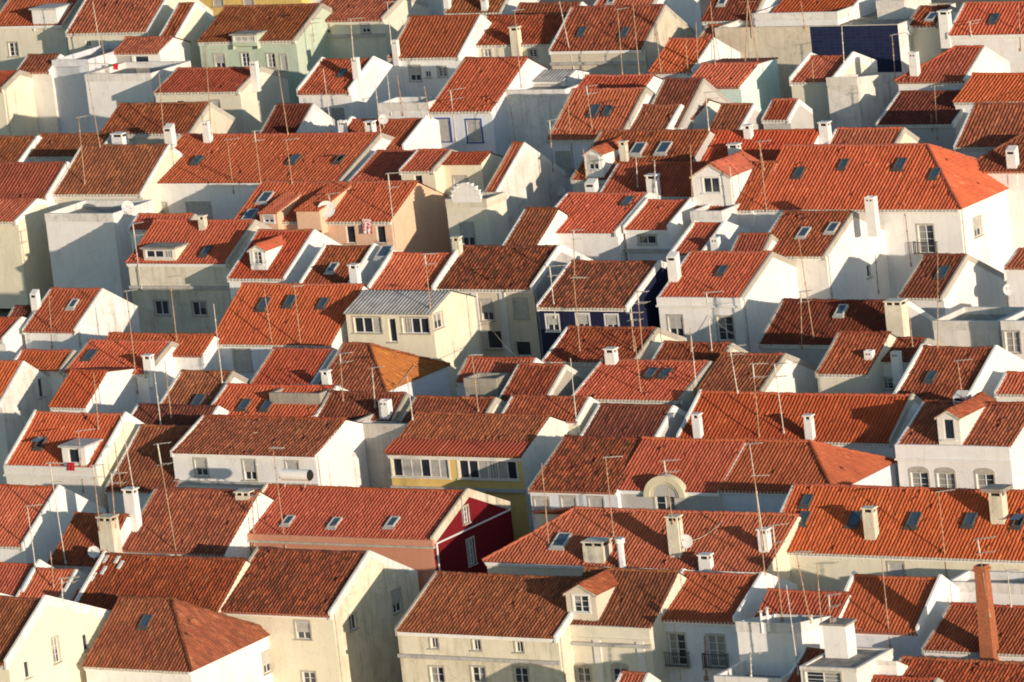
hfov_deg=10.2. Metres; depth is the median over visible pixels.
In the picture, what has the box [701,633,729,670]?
balcony door
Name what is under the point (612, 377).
house
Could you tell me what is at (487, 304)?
window
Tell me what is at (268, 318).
antenna mast
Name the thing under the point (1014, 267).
house
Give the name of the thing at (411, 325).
window
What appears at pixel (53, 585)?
antenna mast
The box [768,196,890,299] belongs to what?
house
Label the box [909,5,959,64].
house
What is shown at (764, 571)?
antenna mast
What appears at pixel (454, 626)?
house
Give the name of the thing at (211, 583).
house
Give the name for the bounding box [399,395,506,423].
house
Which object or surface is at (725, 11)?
house
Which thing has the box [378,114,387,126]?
satellite dish
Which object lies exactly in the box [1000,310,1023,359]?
flat roofed house
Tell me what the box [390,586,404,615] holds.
window
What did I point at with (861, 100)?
flat roofed house
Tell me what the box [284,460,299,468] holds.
window
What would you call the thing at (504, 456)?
house
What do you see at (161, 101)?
antenna mast
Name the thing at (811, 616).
flue pipe
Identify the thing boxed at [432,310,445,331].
window
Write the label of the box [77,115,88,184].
antenna mast
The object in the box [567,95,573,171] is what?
antenna mast
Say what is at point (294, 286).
antenna mast
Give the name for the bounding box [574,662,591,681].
window
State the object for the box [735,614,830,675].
flat roofed house
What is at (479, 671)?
window
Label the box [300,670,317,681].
window
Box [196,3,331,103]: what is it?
house
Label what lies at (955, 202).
house
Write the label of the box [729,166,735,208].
antenna mast
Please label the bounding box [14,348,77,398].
house
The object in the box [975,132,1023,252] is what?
house
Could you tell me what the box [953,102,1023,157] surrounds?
house
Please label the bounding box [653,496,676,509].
window
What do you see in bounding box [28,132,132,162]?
house
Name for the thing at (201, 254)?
house
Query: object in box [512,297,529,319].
window
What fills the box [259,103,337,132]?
house
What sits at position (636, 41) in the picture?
antenna mast
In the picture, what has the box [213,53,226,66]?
window
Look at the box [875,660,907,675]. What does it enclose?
flat roofed house
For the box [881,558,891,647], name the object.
antenna mast
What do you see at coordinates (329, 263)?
house
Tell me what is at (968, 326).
flat roofed house
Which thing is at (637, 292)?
antenna mast
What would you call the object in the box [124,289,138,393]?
antenna mast
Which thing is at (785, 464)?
house
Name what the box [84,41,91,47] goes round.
window
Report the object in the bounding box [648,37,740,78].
house
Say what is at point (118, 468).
antenna mast
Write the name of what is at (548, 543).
antenna mast
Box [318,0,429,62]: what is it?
house
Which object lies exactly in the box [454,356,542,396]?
house
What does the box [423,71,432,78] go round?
window
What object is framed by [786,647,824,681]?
house
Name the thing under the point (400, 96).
antenna mast
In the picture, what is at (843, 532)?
house
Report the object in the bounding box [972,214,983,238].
window
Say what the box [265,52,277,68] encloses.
window
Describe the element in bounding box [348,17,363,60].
antenna mast
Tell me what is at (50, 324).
antenna mast
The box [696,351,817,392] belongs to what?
house
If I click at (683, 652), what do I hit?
balcony door
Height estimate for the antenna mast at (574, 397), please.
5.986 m
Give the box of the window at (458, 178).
[452,175,467,188]
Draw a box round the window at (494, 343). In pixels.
[485,331,504,349]
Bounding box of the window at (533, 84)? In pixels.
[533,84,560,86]
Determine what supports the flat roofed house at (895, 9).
on the hillside
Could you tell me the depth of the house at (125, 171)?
508.93 m
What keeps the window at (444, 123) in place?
in the house at (478, 111)
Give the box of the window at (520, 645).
[513,641,525,653]
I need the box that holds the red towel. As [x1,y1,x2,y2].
[67,462,74,470]
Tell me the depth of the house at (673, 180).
478.04 m
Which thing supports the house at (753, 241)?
on the hillside
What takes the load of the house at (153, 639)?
on the hillside
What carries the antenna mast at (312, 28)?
attached to the house at (269, 36)
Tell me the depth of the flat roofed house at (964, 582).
384.92 m
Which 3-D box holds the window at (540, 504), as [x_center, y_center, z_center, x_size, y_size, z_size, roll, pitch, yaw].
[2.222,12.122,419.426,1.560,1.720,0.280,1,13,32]
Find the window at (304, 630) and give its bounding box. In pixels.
[293,619,313,640]
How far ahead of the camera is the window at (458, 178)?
490.31 m
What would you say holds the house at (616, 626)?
on the hillside
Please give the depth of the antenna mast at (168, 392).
446.65 m
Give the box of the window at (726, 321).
[715,315,736,341]
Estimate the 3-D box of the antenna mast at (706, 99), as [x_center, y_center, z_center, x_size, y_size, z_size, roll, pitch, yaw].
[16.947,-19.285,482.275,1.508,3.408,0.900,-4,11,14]
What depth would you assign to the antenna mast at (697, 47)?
506.37 m
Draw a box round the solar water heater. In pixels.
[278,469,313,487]
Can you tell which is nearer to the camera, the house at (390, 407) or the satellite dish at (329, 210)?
the house at (390, 407)
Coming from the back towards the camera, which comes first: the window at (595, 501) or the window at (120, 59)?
the window at (120, 59)
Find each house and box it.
[0,0,83,69]
[0,70,38,135]
[0,135,41,161]
[0,161,69,202]
[0,197,60,307]
[0,316,28,359]
[0,359,51,483]
[0,483,105,563]
[0,559,53,595]
[0,593,110,681]
[3,410,143,513]
[7,305,31,320]
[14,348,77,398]
[15,567,87,600]
[17,53,63,132]
[22,287,140,351]
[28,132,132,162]
[44,200,153,302]
[47,511,130,575]
[48,367,137,413]
[52,43,120,132]
[52,143,183,212]
[62,339,178,403]
[65,0,212,53]
[74,550,250,670]
[82,594,272,681]
[84,61,190,132]
[99,101,236,143]
[104,424,192,512]
[106,331,221,373]
[111,35,191,66]
[121,486,274,559]
[125,214,272,333]
[128,212,197,251]
[131,403,228,425]
[153,61,289,133]
[157,120,393,219]
[159,2,214,66]
[159,369,250,404]
[170,414,369,489]
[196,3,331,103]
[199,0,310,17]
[211,383,347,416]
[215,282,370,379]
[220,546,419,681]
[227,228,340,300]
[233,482,513,591]
[234,180,450,252]
[250,347,336,384]
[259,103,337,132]
[269,384,340,404]
[296,56,404,120]
[299,243,382,285]
[316,342,450,396]
[317,390,413,422]
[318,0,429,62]
[337,115,441,149]
[343,289,480,396]
[347,236,462,289]
[348,149,415,180]
[355,413,406,487]
[378,96,436,118]
[383,411,568,540]
[387,14,491,96]
[395,570,580,681]
[399,148,457,195]
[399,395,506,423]
[422,0,443,14]
[428,56,548,158]
[436,243,591,360]
[442,150,502,197]
[443,0,539,16]
[445,182,509,251]
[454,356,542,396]
[463,372,510,397]
[476,12,567,69]
[481,506,800,581]
[484,141,566,230]
[498,362,585,401]
[502,207,568,245]
[502,394,599,435]
[505,79,582,159]
[513,1,587,14]
[528,434,641,528]
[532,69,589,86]
[536,259,668,355]
[542,325,686,376]
[546,87,654,192]
[548,3,694,74]
[555,192,662,260]
[562,565,687,681]
[570,128,715,191]
[571,347,714,412]
[576,73,662,94]
[580,403,686,436]
[584,161,711,199]
[594,0,702,37]
[616,670,660,681]
[618,436,747,510]
[622,197,694,262]
[630,103,683,129]
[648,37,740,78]
[651,77,731,129]
[652,340,747,361]
[656,250,798,352]
[662,568,797,681]
[671,220,751,263]
[676,389,922,486]
[689,149,778,232]
[690,98,720,128]
[690,203,739,225]
[691,57,780,110]
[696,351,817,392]
[699,24,726,38]
[700,0,781,27]
[701,124,819,160]
[709,103,764,129]
[714,3,955,97]
[714,661,789,681]
[719,437,897,512]
[730,232,778,250]
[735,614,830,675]
[749,143,1012,297]
[752,4,852,26]
[754,588,851,617]
[758,298,935,392]
[761,98,813,129]
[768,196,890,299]
[772,0,876,20]
[780,483,1023,590]
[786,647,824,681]
[789,52,877,128]
[799,617,893,681]
[815,330,896,393]
[817,121,923,143]
[826,72,906,133]
[842,571,958,660]
[864,336,946,393]
[871,674,943,681]
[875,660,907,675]
[876,0,930,18]
[876,89,964,150]
[893,344,1023,400]
[894,45,1009,90]
[895,390,1023,489]
[897,253,1006,318]
[897,655,1023,681]
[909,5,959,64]
[921,564,1023,661]
[932,306,1023,347]
[937,1,1023,72]
[950,570,1023,604]
[952,72,1023,119]
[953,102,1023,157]
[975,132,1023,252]
[994,371,1023,401]
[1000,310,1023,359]
[1004,247,1023,306]
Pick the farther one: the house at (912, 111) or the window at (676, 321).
the house at (912, 111)
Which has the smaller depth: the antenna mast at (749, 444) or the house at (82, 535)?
the antenna mast at (749, 444)
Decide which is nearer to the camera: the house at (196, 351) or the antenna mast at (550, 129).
the house at (196, 351)
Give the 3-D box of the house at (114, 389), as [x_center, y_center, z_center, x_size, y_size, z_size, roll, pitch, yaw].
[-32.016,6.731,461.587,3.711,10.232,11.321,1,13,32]
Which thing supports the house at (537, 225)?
on the hillside
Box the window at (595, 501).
[587,495,604,506]
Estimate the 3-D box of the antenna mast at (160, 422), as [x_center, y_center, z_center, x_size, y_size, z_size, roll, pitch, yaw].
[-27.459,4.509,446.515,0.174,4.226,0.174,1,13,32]
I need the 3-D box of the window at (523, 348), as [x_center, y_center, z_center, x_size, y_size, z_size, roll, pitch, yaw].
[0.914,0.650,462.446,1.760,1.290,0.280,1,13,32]
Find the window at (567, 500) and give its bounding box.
[559,495,577,507]
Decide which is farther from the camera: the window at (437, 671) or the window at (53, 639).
the window at (53, 639)
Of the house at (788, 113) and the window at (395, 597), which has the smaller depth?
the window at (395, 597)
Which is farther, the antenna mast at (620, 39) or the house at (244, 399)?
the antenna mast at (620, 39)
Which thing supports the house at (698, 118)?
on the hillside
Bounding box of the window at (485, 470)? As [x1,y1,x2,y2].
[456,460,519,481]
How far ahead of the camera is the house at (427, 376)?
449.51 m
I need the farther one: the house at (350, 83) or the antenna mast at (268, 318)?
the house at (350, 83)
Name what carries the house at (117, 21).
on the hillside
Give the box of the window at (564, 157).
[555,151,572,175]
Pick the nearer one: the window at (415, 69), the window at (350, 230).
the window at (350, 230)
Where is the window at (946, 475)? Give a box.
[935,467,956,487]
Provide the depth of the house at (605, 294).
455.54 m
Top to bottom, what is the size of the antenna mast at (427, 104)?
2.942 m
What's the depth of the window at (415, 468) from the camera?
431.22 m
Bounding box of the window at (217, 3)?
[212,0,223,6]
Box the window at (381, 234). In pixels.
[376,226,387,244]
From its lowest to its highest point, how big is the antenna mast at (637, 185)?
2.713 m
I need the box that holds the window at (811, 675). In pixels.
[803,670,842,681]
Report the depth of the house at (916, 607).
383.28 m
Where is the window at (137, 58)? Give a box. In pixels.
[135,56,148,61]
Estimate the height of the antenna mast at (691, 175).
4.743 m
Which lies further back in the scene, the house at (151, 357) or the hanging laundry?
the hanging laundry
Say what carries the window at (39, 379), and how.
in the house at (25, 390)
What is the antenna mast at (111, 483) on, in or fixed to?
attached to the house at (82, 535)
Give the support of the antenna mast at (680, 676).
attached to the house at (712, 608)
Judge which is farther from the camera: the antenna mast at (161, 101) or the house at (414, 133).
the antenna mast at (161, 101)
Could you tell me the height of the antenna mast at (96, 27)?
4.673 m
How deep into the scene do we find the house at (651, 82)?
506.02 m
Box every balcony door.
[663,632,690,668]
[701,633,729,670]
[913,223,937,255]
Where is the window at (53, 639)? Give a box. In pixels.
[50,634,63,665]
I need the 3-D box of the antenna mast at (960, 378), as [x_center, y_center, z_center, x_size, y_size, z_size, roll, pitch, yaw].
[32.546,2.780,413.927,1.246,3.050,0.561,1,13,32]
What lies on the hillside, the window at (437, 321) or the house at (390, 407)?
the house at (390, 407)
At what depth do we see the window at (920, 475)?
412.58 m
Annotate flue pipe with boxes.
[758,610,763,632]
[764,607,769,631]
[808,614,813,636]
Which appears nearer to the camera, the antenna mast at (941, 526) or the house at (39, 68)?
the antenna mast at (941, 526)
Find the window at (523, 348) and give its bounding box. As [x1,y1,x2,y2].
[514,341,532,356]
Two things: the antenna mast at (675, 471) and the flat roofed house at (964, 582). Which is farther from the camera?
the antenna mast at (675, 471)
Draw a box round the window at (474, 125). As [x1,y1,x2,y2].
[464,118,484,142]
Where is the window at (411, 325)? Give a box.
[400,316,431,334]
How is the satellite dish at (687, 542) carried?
attached to the house at (580, 537)
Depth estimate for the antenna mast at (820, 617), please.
381.90 m
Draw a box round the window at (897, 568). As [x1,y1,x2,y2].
[886,561,905,575]
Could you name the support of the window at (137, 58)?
in the house at (147, 48)
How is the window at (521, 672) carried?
in the house at (454, 626)
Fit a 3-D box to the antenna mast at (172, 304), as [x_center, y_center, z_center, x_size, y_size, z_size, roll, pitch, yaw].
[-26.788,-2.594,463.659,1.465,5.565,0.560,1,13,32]
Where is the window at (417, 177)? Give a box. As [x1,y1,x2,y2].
[415,175,422,183]
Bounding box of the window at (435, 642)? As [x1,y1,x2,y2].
[428,637,440,649]
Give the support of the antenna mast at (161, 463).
attached to the house at (210, 522)
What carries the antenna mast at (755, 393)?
attached to the house at (873, 423)
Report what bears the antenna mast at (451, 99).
attached to the house at (478, 111)
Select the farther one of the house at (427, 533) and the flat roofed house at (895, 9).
the flat roofed house at (895, 9)
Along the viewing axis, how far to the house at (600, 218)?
472.31 m
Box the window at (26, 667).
[24,660,33,680]
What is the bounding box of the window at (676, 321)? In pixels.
[666,314,685,337]
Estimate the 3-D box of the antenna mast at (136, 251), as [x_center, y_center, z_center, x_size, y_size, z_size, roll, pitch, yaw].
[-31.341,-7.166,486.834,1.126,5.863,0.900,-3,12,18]
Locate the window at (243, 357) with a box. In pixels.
[231,348,253,371]
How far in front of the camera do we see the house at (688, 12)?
531.07 m
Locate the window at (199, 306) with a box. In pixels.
[190,300,208,316]
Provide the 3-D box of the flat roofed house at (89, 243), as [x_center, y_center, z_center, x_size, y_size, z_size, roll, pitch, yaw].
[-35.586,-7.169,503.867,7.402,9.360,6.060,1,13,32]
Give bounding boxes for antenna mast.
[25,504,41,565]
[46,462,66,563]
[48,293,52,348]
[50,551,54,587]
[59,576,79,601]
[76,429,93,492]
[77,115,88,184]
[87,75,100,147]
[89,464,104,530]
[92,1,100,48]
[93,373,99,429]
[107,472,127,527]
[114,441,122,492]
[121,417,134,490]
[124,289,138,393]
[130,222,144,290]
[154,373,161,424]
[154,442,177,554]
[159,74,162,130]
[164,361,171,418]
[166,275,182,341]
[203,48,218,134]
[213,304,222,384]
[224,138,238,193]
[248,495,260,547]
[251,130,263,183]
[264,289,272,342]
[269,447,286,547]
[277,62,288,134]
[283,138,297,184]
[292,285,303,347]
[310,18,319,41]
[323,69,331,131]
[336,352,352,401]
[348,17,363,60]
[369,366,383,407]
[375,84,383,149]
[385,1,397,44]
[386,172,398,249]
[387,75,391,115]
[397,76,403,115]
[407,377,413,420]
[422,253,437,308]
[424,87,431,118]
[448,88,462,141]
[468,354,482,411]
[509,99,515,139]
[512,9,523,87]
[541,463,549,544]
[547,118,560,171]
[547,265,563,318]
[559,1,573,68]
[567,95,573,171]
[570,358,578,435]
[571,229,584,275]
[571,276,586,351]
[583,149,586,180]
[584,85,597,127]
[603,455,622,536]
[616,7,627,73]
[628,312,643,351]
[632,1,639,74]
[634,156,645,187]
[634,291,649,352]
[634,336,641,391]
[654,160,655,186]
[656,32,661,72]
[660,459,679,524]
[674,619,681,680]
[685,41,688,74]
[690,145,692,201]
[691,336,696,393]
[696,26,698,63]
[703,291,722,351]
[703,636,708,680]
[704,90,720,130]
[710,1,715,65]
[727,345,744,393]
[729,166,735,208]
[742,0,757,61]
[746,442,765,550]
[746,652,761,676]
[749,363,766,436]
[751,474,769,575]
[757,140,770,210]
[769,523,787,620]
[770,362,788,433]
[786,584,799,674]
[792,551,812,623]
[797,289,812,348]
[798,237,814,338]
[816,563,821,621]
[825,593,840,622]
[840,23,851,62]
[875,255,879,293]
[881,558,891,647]
[890,32,905,78]
[904,203,911,266]
[909,317,913,347]
[932,85,942,139]
[936,253,938,348]
[936,489,954,578]
[954,359,970,399]
[968,19,980,36]
[975,536,995,617]
[1004,569,1019,607]
[1018,4,1021,50]
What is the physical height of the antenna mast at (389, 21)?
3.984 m
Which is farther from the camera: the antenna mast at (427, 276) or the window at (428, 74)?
the window at (428, 74)
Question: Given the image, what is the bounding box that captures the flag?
[108,64,117,69]
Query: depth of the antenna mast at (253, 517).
421.61 m
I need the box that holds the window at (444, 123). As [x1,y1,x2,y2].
[434,118,452,142]
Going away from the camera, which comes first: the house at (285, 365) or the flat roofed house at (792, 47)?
the house at (285, 365)
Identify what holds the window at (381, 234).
in the house at (418, 223)
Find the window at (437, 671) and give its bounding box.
[428,665,445,681]
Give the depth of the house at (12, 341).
476.78 m
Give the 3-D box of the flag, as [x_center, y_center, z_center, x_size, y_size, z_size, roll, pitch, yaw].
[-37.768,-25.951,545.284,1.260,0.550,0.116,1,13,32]
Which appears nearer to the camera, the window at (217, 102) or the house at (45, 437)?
the house at (45, 437)
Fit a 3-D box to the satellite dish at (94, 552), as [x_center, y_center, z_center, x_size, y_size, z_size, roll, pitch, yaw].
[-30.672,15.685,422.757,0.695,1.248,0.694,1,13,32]
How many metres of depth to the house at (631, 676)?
381.85 m
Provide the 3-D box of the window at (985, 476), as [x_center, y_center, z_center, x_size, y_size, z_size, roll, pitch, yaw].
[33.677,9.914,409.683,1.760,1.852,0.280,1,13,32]
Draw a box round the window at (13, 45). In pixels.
[7,41,19,56]
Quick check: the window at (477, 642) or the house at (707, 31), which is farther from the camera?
the house at (707, 31)
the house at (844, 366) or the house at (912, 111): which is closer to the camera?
the house at (844, 366)
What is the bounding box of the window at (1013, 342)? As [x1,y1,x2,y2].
[1003,330,1022,353]
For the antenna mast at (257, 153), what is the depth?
495.20 m
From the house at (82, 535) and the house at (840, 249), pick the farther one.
the house at (840, 249)
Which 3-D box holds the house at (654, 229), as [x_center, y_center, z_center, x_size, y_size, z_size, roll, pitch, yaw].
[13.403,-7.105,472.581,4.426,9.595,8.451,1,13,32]
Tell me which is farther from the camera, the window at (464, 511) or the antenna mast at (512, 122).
the antenna mast at (512, 122)
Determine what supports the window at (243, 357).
in the house at (246, 345)
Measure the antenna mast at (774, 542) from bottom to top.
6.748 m
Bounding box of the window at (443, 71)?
[436,65,448,77]
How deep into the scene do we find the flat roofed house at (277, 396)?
444.65 m
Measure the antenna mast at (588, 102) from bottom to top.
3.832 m
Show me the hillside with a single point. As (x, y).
(704, 4)
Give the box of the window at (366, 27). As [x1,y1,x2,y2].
[360,22,371,33]
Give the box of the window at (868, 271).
[867,265,873,278]
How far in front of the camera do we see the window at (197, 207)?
505.50 m
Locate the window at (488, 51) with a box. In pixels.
[482,48,492,56]
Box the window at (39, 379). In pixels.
[38,378,46,399]
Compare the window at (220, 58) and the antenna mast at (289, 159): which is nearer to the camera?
the antenna mast at (289, 159)
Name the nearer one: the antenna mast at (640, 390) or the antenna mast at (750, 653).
the antenna mast at (750, 653)
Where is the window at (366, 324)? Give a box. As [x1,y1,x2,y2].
[351,316,383,333]
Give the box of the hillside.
[0,0,1023,316]
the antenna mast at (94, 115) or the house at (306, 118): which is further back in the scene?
the house at (306, 118)
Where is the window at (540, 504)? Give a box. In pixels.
[532,496,550,518]
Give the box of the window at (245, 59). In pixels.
[239,52,250,66]
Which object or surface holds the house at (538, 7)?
on the hillside
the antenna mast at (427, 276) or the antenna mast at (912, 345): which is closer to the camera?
the antenna mast at (912, 345)
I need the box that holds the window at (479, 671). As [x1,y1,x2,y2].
[469,665,487,681]
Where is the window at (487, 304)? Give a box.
[479,298,495,321]
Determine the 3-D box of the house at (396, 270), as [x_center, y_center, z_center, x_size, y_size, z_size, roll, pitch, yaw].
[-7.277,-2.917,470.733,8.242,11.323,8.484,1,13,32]
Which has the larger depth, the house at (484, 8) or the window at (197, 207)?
the house at (484, 8)
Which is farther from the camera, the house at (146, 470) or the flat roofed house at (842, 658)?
the house at (146, 470)
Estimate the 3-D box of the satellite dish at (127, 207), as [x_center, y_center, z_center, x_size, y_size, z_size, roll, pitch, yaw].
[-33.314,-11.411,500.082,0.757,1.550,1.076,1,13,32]
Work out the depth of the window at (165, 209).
507.48 m
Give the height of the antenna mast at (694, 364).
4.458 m
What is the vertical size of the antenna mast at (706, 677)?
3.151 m
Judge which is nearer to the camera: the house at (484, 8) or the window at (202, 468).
the window at (202, 468)
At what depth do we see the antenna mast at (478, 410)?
434.94 m
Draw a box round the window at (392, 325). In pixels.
[388,318,399,342]
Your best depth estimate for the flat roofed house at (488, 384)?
440.61 m
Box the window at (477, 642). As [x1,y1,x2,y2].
[471,639,482,651]
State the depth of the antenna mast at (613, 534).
404.68 m
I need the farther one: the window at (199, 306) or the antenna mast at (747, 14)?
the antenna mast at (747, 14)
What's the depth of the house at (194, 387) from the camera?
452.10 m
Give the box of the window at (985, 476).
[974,468,995,488]
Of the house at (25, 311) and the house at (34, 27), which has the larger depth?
the house at (34, 27)
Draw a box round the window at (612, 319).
[603,313,619,326]
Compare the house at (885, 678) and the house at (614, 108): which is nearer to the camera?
the house at (885, 678)
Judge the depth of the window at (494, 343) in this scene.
463.87 m
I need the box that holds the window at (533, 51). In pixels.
[527,48,538,57]
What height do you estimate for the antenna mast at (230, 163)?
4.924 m
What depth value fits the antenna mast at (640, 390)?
432.71 m
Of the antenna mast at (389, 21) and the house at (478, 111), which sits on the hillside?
the house at (478, 111)
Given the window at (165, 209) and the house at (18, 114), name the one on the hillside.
the house at (18, 114)
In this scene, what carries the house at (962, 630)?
on the hillside
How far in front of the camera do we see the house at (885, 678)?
371.41 m
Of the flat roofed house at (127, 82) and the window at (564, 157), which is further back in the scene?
the flat roofed house at (127, 82)
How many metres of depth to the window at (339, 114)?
522.44 m
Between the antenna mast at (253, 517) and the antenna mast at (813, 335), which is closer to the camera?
the antenna mast at (253, 517)
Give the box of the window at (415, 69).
[408,64,422,81]
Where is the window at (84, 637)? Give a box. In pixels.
[82,634,89,652]
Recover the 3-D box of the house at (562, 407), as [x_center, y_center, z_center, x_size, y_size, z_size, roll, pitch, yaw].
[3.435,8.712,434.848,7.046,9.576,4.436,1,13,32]
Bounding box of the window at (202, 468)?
[192,457,209,477]
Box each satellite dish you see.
[88,546,99,559]
[121,201,133,217]
[318,201,334,218]
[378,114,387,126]
[557,185,564,199]
[680,534,692,551]
[906,25,913,34]
[1003,284,1014,299]
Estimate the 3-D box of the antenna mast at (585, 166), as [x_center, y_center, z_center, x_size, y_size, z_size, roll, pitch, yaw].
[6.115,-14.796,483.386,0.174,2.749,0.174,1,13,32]
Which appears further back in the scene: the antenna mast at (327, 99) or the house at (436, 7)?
the house at (436, 7)
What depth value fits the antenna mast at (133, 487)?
424.58 m
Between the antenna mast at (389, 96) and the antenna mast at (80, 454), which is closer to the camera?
the antenna mast at (80, 454)
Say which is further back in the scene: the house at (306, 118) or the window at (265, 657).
the house at (306, 118)
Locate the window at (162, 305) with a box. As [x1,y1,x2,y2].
[152,299,170,315]
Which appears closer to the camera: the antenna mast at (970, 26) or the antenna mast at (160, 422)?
the antenna mast at (160, 422)
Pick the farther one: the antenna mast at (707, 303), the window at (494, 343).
the window at (494, 343)
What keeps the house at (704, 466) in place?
on the hillside
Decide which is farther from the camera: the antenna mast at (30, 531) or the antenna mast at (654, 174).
the antenna mast at (654, 174)
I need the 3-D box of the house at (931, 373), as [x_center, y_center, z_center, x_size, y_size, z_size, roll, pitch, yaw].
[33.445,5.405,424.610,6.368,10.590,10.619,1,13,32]
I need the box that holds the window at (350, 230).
[345,226,357,244]
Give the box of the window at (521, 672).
[512,666,529,681]
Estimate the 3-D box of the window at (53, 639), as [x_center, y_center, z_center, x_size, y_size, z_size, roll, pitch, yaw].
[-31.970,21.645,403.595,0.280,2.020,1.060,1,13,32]
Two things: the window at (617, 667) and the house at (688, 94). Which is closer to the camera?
the window at (617, 667)
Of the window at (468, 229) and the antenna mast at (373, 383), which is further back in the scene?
the window at (468, 229)
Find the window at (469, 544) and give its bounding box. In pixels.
[465,536,478,567]
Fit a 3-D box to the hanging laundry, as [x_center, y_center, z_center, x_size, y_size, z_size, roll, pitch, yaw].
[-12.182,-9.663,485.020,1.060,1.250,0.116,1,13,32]
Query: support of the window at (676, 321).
in the house at (755, 287)
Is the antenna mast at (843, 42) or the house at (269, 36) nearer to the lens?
the antenna mast at (843, 42)
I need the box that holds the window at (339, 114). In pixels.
[331,108,344,120]
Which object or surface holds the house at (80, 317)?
on the hillside
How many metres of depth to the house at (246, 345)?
462.62 m
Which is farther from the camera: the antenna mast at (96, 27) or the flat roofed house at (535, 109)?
the antenna mast at (96, 27)
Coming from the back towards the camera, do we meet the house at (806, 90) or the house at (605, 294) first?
the house at (806, 90)
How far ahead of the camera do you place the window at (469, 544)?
418.15 m
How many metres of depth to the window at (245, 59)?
543.91 m
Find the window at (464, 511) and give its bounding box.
[461,504,471,525]
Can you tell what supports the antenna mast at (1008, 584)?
attached to the house at (962, 630)
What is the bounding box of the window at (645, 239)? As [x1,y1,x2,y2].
[637,234,657,244]
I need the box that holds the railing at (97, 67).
[86,63,109,73]
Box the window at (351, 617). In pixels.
[347,611,359,632]
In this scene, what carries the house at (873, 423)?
on the hillside
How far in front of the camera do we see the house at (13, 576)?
421.76 m
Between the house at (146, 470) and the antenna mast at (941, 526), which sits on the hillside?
the house at (146, 470)
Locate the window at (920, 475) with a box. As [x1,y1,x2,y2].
[908,466,930,486]
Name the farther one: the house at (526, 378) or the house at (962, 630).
the house at (526, 378)
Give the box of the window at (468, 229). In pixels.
[459,222,475,244]
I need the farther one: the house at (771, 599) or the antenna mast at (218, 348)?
the antenna mast at (218, 348)
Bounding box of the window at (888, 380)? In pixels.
[884,377,894,390]
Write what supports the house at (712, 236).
on the hillside
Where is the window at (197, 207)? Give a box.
[185,201,212,219]
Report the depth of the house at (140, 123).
522.78 m
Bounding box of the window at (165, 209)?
[161,201,168,213]
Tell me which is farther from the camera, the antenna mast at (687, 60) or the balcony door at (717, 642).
the antenna mast at (687, 60)
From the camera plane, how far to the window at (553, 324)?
456.12 m
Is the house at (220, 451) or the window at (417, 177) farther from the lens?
the window at (417, 177)
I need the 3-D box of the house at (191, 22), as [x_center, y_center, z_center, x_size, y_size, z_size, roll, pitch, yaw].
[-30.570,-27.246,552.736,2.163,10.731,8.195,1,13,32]
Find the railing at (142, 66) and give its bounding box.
[136,63,148,71]
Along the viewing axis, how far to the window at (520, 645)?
394.45 m
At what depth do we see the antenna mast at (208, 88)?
509.82 m
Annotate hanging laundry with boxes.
[362,219,372,233]
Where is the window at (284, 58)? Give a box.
[279,53,289,70]
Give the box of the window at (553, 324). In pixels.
[544,313,561,332]
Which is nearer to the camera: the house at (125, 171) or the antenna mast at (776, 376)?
the antenna mast at (776, 376)
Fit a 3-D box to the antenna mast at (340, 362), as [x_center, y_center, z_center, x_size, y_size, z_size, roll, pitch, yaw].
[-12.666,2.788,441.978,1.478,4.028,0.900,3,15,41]
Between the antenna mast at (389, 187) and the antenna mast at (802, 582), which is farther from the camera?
the antenna mast at (389, 187)
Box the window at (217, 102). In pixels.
[210,99,221,108]
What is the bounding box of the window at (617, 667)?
[610,662,628,681]
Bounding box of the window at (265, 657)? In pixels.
[261,649,272,675]
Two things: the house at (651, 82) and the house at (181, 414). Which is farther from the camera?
the house at (651, 82)
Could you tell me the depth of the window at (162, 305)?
487.20 m
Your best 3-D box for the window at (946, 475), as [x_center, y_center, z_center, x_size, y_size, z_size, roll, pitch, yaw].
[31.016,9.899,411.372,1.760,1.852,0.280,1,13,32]
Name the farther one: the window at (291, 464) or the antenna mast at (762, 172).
the antenna mast at (762, 172)
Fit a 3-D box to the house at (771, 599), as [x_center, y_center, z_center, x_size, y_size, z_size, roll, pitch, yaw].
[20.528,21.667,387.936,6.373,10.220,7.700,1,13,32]
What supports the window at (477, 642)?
in the house at (454, 626)
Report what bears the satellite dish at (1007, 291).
attached to the house at (1014, 267)
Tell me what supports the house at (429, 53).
on the hillside
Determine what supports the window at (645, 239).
in the house at (654, 229)
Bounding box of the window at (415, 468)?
[390,458,451,479]
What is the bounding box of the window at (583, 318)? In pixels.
[575,312,590,325]
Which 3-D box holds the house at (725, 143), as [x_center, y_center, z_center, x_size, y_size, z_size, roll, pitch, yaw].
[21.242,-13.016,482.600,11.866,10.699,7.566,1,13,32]
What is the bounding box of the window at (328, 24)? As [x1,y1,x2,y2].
[326,23,331,34]
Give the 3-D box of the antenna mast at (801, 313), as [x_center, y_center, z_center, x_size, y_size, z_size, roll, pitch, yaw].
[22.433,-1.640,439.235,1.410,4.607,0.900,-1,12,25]
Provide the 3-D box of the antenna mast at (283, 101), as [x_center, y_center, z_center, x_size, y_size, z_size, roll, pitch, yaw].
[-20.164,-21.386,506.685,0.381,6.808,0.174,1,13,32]
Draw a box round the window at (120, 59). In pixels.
[116,56,132,63]
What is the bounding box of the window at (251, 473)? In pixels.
[241,459,258,481]
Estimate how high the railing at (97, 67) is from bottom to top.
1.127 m
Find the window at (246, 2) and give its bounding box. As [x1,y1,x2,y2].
[242,0,254,4]
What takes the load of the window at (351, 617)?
in the house at (320, 615)
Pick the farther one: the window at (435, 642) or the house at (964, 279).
the house at (964, 279)
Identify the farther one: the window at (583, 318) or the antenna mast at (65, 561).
the window at (583, 318)
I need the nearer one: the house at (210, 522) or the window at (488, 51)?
the house at (210, 522)
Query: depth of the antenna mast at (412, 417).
434.69 m

